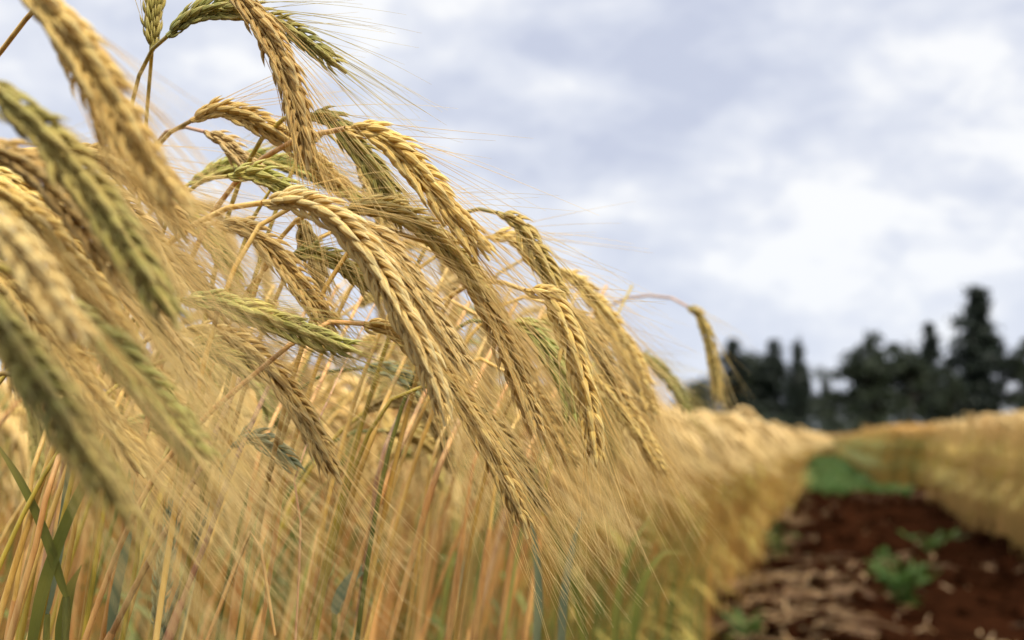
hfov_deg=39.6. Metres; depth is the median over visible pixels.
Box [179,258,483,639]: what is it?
rye plant
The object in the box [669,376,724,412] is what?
broadleaf tree
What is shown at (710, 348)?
rye plant
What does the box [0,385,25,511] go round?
rye plant
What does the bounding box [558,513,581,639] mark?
rye tiller
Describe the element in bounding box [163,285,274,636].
rye stalk
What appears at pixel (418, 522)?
rye plant
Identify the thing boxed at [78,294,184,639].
rye stalk
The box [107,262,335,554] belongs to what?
rye plant
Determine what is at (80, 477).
rye plant
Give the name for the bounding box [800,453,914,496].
grass
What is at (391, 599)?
rye plant
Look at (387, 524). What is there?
rye plant
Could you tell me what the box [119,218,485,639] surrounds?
rye plant
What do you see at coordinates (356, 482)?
rye stalk
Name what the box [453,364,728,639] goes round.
rye plant
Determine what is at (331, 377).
rye plant
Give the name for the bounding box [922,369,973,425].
broadleaf tree
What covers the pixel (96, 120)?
rye plant
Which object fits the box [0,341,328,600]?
rye plant
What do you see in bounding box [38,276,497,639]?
rye plant
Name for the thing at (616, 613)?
rye tiller
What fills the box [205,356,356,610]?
rye plant
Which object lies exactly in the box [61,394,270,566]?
rye plant
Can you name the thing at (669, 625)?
green undergrowth
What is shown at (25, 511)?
rye plant
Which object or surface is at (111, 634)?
rye stalk
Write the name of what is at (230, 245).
rye plant
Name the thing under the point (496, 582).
rye plant
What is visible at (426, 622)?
rye plant
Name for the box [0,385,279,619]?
rye plant
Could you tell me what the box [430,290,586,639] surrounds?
rye plant
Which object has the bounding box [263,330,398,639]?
rye plant
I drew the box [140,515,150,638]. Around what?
rye plant
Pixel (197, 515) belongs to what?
rye plant
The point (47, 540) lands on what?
rye tiller
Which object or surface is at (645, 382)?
rye plant
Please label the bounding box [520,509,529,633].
rye plant
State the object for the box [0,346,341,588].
rye plant
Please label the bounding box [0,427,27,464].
rye plant
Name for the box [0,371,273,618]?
rye plant
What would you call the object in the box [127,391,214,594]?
rye plant
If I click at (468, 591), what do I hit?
rye plant
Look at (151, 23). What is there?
rye plant
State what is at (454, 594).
rye stalk
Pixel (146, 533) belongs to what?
rye plant
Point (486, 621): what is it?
rye plant
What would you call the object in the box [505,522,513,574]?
rye plant
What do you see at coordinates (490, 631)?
rye plant
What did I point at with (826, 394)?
broadleaf tree
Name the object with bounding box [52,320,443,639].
rye plant
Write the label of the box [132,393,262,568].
rye plant
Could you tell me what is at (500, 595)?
rye plant
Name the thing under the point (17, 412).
rye plant
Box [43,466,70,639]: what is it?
rye tiller
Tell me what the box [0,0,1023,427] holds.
sky
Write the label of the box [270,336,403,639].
rye plant
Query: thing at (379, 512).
rye plant
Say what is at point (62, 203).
rye plant
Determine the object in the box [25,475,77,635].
rye plant
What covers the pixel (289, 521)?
rye plant
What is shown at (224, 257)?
rye plant
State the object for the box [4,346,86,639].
rye stalk
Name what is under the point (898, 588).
weed plant
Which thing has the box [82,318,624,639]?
rye plant
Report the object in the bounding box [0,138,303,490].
rye plant
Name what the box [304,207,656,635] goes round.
rye plant
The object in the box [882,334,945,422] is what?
broadleaf tree
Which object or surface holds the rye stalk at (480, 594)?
on the ground at (987, 621)
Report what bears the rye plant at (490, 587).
on the ground at (987, 621)
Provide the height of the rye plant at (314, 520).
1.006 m
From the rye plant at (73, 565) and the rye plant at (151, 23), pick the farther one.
the rye plant at (73, 565)
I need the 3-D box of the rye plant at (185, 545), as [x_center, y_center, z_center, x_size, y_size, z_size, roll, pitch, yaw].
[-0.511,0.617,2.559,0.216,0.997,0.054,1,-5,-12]
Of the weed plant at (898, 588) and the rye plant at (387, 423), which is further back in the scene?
the weed plant at (898, 588)
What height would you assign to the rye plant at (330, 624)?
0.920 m
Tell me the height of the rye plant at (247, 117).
1.063 m
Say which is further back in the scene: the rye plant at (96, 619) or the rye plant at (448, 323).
the rye plant at (96, 619)
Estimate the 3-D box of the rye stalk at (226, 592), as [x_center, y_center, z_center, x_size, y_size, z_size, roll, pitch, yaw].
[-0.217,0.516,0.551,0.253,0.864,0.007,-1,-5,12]
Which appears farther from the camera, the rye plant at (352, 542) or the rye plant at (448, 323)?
the rye plant at (352, 542)
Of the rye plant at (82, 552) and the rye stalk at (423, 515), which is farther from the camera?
the rye plant at (82, 552)
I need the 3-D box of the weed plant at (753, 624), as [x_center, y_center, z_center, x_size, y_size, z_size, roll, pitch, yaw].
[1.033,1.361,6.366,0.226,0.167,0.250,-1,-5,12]
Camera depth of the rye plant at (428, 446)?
0.82 m
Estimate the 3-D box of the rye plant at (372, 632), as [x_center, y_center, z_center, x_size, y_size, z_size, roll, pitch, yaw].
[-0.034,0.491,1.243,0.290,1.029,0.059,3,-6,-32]
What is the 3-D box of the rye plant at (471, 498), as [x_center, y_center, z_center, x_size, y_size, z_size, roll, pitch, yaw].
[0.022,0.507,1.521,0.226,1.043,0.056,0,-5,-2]
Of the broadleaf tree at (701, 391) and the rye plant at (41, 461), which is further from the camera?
the broadleaf tree at (701, 391)
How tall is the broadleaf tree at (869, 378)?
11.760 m
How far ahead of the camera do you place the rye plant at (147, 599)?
2.04 m
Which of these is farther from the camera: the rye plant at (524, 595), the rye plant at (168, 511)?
the rye plant at (524, 595)
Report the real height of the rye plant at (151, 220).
1.003 m
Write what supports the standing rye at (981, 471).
on the ground at (987, 621)
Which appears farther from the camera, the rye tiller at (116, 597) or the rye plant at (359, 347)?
the rye plant at (359, 347)
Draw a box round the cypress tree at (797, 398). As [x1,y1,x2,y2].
[779,332,817,432]
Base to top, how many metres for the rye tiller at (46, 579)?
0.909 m
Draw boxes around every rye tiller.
[0,447,69,639]
[27,434,105,639]
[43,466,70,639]
[55,565,81,639]
[106,481,134,639]
[331,559,380,639]
[528,507,542,639]
[547,514,588,639]
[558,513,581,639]
[611,511,653,639]
[629,550,684,639]
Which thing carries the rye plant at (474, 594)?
on the ground at (987, 621)
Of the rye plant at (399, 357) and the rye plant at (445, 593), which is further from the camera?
the rye plant at (445, 593)
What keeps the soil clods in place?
on the ground at (987, 621)
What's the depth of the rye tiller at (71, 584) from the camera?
0.58 m
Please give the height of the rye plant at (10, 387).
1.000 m
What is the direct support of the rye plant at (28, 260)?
on the ground at (987, 621)
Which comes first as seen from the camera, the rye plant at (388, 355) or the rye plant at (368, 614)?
the rye plant at (388, 355)
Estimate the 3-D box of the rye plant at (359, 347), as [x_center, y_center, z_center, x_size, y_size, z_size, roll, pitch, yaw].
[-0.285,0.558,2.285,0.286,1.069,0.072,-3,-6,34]
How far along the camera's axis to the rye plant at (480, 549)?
2.19 m
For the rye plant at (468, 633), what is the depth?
1.20 m
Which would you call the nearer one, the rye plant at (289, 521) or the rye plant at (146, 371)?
the rye plant at (146, 371)
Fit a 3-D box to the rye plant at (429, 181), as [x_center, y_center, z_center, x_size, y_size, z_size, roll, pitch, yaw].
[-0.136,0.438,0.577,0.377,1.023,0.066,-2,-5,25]
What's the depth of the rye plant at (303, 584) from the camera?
1.21 m
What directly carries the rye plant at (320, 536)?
on the ground at (987, 621)
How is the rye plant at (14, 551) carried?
on the ground at (987, 621)
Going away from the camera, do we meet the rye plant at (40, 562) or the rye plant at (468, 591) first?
the rye plant at (40, 562)
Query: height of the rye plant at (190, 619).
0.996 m
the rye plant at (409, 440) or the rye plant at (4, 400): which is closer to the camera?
the rye plant at (409, 440)
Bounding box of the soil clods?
[718,491,1023,639]
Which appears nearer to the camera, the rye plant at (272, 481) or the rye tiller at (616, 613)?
the rye tiller at (616, 613)
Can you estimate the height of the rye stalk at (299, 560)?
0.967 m
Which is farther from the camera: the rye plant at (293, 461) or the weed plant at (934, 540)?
the weed plant at (934, 540)
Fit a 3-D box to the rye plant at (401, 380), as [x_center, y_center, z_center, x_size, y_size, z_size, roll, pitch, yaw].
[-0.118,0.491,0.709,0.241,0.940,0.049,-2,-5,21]
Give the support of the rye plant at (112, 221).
on the ground at (987, 621)
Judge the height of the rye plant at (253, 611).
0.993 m
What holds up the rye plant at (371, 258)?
on the ground at (987, 621)
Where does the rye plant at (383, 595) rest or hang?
on the ground at (987, 621)
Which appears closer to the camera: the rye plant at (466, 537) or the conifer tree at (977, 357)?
the rye plant at (466, 537)
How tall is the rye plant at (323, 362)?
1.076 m
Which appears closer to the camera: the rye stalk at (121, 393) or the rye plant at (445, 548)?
the rye stalk at (121, 393)
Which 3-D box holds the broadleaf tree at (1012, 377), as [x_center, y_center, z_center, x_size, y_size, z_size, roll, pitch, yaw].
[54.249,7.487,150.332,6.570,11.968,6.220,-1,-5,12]
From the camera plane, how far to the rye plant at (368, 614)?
1.64 m
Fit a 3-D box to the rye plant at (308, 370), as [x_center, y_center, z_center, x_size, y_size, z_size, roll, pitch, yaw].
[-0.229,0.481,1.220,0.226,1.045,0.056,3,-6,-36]
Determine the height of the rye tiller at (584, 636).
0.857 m
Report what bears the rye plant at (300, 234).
on the ground at (987, 621)
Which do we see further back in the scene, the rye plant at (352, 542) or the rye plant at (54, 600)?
the rye plant at (352, 542)
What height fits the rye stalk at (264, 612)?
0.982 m
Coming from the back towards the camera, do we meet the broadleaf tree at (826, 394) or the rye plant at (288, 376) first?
the broadleaf tree at (826, 394)
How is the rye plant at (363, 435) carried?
on the ground at (987, 621)
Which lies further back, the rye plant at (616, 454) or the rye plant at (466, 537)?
the rye plant at (616, 454)
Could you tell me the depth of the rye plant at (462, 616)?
1.46 m
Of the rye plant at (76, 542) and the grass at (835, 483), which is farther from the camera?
the grass at (835, 483)
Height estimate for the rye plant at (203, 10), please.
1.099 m
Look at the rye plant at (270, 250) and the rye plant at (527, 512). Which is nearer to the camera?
the rye plant at (270, 250)
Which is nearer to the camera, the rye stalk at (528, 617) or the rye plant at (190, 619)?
the rye plant at (190, 619)
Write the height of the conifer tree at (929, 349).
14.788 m
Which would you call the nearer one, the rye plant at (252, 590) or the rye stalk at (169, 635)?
the rye stalk at (169, 635)
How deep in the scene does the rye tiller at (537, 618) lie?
0.82 m
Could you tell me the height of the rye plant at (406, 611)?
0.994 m
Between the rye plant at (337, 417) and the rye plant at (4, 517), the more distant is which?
the rye plant at (4, 517)
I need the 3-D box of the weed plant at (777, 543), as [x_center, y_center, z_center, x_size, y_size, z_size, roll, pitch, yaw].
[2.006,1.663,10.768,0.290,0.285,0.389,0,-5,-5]
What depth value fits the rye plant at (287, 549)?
2.50 m
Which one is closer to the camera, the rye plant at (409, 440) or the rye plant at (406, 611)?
the rye plant at (409, 440)
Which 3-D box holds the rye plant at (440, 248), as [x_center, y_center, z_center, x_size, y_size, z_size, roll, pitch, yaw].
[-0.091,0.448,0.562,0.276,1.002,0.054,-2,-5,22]
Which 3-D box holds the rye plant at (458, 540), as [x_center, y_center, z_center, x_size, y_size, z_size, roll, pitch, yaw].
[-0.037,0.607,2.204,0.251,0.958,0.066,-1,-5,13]
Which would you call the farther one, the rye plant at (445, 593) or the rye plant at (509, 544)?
the rye plant at (509, 544)
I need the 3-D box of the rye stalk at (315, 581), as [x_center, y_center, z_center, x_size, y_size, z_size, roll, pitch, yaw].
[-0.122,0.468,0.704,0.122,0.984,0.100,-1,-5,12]
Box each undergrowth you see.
[187,478,743,639]
[675,394,1019,447]
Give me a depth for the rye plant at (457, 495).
1.22 m
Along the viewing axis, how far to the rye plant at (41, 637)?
1.12 m
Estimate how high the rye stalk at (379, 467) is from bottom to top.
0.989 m
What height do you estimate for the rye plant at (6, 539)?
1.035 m
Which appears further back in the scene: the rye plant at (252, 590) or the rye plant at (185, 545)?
the rye plant at (185, 545)
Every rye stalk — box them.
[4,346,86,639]
[6,309,126,639]
[25,333,150,639]
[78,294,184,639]
[104,301,278,639]
[120,361,207,639]
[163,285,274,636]
[163,310,305,639]
[205,530,275,639]
[209,414,290,639]
[226,284,339,639]
[258,295,364,639]
[293,304,374,639]
[303,268,448,639]
[303,337,386,639]
[334,303,470,639]
[352,284,461,635]
[387,303,517,639]
[403,288,511,639]
[445,305,545,639]
[470,290,578,639]
[496,285,607,639]
[522,285,632,639]
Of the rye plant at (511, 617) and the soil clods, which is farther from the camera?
the soil clods
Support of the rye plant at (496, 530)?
on the ground at (987, 621)
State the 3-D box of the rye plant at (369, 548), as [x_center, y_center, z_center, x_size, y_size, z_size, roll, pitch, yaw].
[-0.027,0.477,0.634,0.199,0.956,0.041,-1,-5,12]
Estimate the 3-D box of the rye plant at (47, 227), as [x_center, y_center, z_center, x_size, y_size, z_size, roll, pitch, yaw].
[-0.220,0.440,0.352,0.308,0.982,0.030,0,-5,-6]
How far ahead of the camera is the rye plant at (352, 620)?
1.74 m
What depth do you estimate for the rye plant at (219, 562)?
1.98 m
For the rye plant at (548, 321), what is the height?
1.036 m
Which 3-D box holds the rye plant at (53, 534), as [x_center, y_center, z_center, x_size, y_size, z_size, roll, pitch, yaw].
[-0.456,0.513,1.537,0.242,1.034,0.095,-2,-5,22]
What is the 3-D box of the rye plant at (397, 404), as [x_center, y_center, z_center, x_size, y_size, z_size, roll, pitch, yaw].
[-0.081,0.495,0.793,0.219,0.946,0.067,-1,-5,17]
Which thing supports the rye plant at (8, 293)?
on the ground at (987, 621)
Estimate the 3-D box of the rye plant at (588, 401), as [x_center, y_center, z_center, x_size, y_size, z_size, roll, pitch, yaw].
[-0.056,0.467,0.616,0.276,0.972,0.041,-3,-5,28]
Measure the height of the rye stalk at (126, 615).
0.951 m
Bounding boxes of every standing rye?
[0,363,699,639]
[0,378,835,639]
[813,422,963,487]
[910,411,1023,558]
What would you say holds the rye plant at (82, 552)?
on the ground at (987, 621)
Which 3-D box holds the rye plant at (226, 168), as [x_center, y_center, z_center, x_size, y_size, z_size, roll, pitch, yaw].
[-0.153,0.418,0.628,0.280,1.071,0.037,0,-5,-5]
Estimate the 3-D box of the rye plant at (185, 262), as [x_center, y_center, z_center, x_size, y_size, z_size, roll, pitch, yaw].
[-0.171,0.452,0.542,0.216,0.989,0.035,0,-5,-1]
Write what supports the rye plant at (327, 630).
on the ground at (987, 621)
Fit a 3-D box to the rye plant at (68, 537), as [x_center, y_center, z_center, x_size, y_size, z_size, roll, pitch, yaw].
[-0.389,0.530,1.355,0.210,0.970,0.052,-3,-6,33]
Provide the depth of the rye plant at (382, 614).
1.46 m
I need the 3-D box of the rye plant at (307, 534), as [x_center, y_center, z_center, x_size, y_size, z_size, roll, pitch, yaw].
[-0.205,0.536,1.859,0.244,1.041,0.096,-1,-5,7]
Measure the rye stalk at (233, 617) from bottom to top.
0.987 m
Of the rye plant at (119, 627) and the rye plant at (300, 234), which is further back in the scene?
the rye plant at (119, 627)
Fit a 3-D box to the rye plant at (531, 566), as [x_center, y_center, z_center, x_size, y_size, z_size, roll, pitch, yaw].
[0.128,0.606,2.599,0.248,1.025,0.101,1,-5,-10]
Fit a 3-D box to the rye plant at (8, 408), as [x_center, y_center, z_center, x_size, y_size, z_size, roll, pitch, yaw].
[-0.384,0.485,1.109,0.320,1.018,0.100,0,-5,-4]
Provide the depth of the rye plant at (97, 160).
0.50 m
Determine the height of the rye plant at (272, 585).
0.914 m
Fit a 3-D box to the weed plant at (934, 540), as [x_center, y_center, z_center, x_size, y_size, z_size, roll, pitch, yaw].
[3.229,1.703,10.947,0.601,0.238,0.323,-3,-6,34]
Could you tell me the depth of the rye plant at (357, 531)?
1.65 m
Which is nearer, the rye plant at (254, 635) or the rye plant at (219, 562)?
the rye plant at (254, 635)
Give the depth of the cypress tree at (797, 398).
139.80 m
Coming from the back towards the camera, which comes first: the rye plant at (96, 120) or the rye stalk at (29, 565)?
the rye stalk at (29, 565)
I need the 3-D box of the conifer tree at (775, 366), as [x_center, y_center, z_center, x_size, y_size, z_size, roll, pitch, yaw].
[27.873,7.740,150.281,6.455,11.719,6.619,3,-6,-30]
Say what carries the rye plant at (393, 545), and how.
on the ground at (987, 621)
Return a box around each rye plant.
[0,0,432,362]
[0,80,315,509]
[0,119,91,427]
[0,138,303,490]
[0,166,271,490]
[0,168,543,625]
[0,178,271,557]
[0,204,319,596]
[0,261,284,595]
[0,263,438,639]
[0,296,352,639]
[0,305,373,570]
[0,315,195,420]
[0,328,171,482]
[0,330,172,500]
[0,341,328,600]
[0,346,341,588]
[0,360,94,583]
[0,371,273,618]
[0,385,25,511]
[0,385,27,532]
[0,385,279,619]
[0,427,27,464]
[0,494,9,530]
[1,364,54,501]
[1,390,174,635]
[2,404,55,509]
[4,343,110,603]
[9,142,372,377]
[9,169,333,469]
[12,441,159,627]
[14,171,288,639]
[14,215,415,635]
[15,86,463,639]
[15,389,119,565]
[17,0,445,639]
[18,53,454,591]
[20,0,330,395]
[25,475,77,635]
[28,278,294,615]
[36,126,364,588]
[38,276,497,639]
[40,324,291,639]
[50,338,245,618]
[50,349,263,636]
[51,44,267,362]
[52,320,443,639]
[52,333,170,538]
[52,431,177,636]
[57,284,151,548]
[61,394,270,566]
[67,511,81,583]
[69,206,324,639]
[73,390,208,574]
[76,379,162,639]
[81,140,450,639]
[81,225,354,429]
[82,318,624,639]
[87,538,100,638]
[91,0,165,547]
[92,359,319,602]
[99,119,615,639]
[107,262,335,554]
[116,621,121,639]
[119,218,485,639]
[121,485,138,629]
[125,396,300,637]
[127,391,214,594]
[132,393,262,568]
[135,465,265,632]
[139,362,284,637]
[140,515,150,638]
[146,462,194,639]
[148,188,400,639]
[153,210,569,639]
[158,104,518,581]
[160,407,335,639]
[163,284,345,616]
[172,189,344,391]
[174,134,465,639]
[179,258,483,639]
[183,232,530,639]
[183,500,193,565]
[185,343,294,603]
[190,185,610,639]
[192,331,351,582]
[198,380,430,639]
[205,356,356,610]
[207,467,248,632]
[215,361,513,639]
[235,210,517,639]
[236,418,511,631]
[237,227,647,639]
[244,240,610,639]
[248,361,372,630]
[250,362,547,639]
[251,336,461,638]
[251,363,468,639]
[253,279,392,596]
[259,407,389,541]
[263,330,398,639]
[265,436,406,636]
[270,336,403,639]
[271,433,423,584]
[271,450,388,598]
[278,412,404,637]
[280,446,500,639]
[280,481,300,617]
[282,315,386,624]
[283,383,494,639]
[286,294,525,639]
[286,346,373,612]
[286,358,383,444]
[291,446,493,639]
[297,201,669,639]
[298,250,539,634]
[300,485,319,573]
[301,380,391,570]
[303,297,633,635]
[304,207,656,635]
[312,384,641,639]
[317,415,479,639]
[325,451,379,639]
[328,533,352,637]
[337,333,505,639]
[337,385,514,622]
[342,382,476,580]
[348,388,497,639]
[350,374,498,571]
[352,357,668,639]
[354,317,667,639]
[360,279,679,639]
[362,337,503,638]
[363,295,705,639]
[369,312,570,639]
[370,383,497,559]
[371,318,512,606]
[374,493,400,639]
[375,393,559,639]
[381,302,574,639]
[381,386,548,639]
[381,577,386,608]
[402,498,434,639]
[407,350,541,639]
[409,358,501,639]
[410,258,712,639]
[415,332,579,639]
[418,368,708,639]
[420,296,645,639]
[427,350,470,639]
[428,350,532,639]
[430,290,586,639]
[430,424,507,631]
[436,466,556,637]
[437,371,603,639]
[444,491,464,596]
[451,369,645,639]
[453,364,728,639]
[454,355,590,627]
[457,324,622,639]
[462,310,590,639]
[463,358,621,558]
[464,343,649,639]
[465,351,690,639]
[471,314,715,527]
[471,371,677,629]
[471,503,490,597]
[478,371,672,639]
[481,294,755,611]
[484,360,591,639]
[486,365,659,639]
[488,382,542,639]
[495,382,664,639]
[497,355,594,621]
[502,349,741,639]
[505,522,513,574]
[506,358,615,639]
[507,393,710,639]
[510,458,624,639]
[514,575,530,639]
[515,431,615,639]
[517,400,655,639]
[517,420,635,536]
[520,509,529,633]
[527,418,613,600]
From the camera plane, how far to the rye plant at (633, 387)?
0.92 m
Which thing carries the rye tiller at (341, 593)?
on the ground at (987, 621)
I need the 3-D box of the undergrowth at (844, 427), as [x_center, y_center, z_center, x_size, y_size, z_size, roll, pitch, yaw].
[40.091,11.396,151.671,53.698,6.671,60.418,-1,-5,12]
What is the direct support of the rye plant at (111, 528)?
on the ground at (987, 621)
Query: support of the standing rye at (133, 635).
on the ground at (987, 621)
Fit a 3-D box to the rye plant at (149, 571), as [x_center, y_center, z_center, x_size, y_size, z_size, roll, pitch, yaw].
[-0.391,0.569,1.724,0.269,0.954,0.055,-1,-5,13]
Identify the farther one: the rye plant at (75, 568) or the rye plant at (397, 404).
the rye plant at (75, 568)
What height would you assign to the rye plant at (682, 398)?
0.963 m
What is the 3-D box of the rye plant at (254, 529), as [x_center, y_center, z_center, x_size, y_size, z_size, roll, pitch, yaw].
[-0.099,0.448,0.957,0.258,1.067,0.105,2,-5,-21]
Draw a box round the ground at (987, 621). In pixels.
[0,446,1023,639]
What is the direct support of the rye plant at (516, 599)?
on the ground at (987, 621)
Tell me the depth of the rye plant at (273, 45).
0.53 m
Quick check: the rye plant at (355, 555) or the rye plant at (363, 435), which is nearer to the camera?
the rye plant at (363, 435)
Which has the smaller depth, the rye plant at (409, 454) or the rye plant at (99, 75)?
the rye plant at (99, 75)
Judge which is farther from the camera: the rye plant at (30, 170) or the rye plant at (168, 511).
the rye plant at (168, 511)
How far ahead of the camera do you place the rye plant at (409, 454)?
1.08 m
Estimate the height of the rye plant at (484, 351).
1.039 m
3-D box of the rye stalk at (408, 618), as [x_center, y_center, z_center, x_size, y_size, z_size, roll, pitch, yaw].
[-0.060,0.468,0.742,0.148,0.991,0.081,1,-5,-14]
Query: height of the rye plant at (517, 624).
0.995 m
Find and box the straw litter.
[701,492,1023,639]
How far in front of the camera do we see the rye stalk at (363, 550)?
0.66 m
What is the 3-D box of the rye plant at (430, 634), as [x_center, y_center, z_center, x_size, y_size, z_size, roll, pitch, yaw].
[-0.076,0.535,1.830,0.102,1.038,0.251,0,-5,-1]
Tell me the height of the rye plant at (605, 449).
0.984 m
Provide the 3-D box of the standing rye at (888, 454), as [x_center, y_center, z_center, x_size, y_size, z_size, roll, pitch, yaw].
[22.778,5.082,57.419,21.657,1.248,69.022,-1,-5,12]
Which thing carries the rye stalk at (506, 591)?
on the ground at (987, 621)
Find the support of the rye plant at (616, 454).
on the ground at (987, 621)
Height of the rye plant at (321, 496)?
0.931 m
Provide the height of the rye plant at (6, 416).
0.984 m
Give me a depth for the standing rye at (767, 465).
4.58 m
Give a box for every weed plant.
[719,606,767,638]
[763,521,801,556]
[860,546,942,606]
[897,528,968,555]
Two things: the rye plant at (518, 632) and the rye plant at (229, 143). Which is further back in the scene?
the rye plant at (518, 632)
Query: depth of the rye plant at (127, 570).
2.36 m
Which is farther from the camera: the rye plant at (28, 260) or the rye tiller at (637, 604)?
the rye tiller at (637, 604)
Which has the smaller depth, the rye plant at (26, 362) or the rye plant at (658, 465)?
the rye plant at (26, 362)
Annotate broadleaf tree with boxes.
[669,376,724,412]
[713,346,790,418]
[805,365,846,433]
[830,329,904,430]
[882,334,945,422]
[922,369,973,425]
[995,337,1023,412]
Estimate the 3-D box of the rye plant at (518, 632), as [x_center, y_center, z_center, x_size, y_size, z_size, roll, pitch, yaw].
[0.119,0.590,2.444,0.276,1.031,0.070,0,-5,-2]
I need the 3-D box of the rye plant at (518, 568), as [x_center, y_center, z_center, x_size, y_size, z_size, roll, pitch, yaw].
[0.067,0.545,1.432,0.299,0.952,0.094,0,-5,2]
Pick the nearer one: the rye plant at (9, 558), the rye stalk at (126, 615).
the rye stalk at (126, 615)
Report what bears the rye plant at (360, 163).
on the ground at (987, 621)
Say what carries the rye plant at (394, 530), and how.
on the ground at (987, 621)
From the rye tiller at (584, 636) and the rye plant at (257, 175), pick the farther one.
the rye tiller at (584, 636)
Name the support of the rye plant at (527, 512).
on the ground at (987, 621)
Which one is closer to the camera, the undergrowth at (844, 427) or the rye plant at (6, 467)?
the rye plant at (6, 467)
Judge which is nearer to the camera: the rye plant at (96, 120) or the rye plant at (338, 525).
the rye plant at (96, 120)
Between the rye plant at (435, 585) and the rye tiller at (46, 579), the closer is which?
the rye tiller at (46, 579)
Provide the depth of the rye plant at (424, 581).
1.25 m
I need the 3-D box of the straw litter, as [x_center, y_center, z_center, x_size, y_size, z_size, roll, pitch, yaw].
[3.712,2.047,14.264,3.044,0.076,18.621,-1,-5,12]
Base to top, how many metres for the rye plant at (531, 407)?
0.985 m
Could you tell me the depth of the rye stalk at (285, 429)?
0.60 m
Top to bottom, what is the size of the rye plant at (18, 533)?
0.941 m
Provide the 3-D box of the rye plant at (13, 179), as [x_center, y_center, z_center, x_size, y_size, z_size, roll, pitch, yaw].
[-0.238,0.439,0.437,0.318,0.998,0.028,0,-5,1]
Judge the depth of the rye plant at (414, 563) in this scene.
1.87 m
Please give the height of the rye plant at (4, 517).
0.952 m
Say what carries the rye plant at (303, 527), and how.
on the ground at (987, 621)
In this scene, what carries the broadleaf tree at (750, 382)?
on the ground at (987, 621)
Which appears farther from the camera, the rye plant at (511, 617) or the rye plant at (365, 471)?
the rye plant at (511, 617)
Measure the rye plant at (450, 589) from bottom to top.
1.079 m
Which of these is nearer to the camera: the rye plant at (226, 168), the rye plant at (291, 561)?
the rye plant at (226, 168)
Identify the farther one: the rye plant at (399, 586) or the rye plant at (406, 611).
the rye plant at (406, 611)
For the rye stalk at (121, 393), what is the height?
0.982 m
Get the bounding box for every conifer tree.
[704,338,770,414]
[751,338,797,424]
[914,320,946,423]
[928,284,1023,420]
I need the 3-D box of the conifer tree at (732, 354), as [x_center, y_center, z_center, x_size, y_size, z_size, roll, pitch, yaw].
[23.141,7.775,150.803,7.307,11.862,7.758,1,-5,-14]
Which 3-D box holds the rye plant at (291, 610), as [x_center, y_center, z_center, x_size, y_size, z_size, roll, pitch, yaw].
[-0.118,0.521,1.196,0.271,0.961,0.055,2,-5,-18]
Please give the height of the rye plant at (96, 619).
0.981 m
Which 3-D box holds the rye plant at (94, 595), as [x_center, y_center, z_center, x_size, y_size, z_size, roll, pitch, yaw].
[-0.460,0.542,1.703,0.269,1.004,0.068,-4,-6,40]

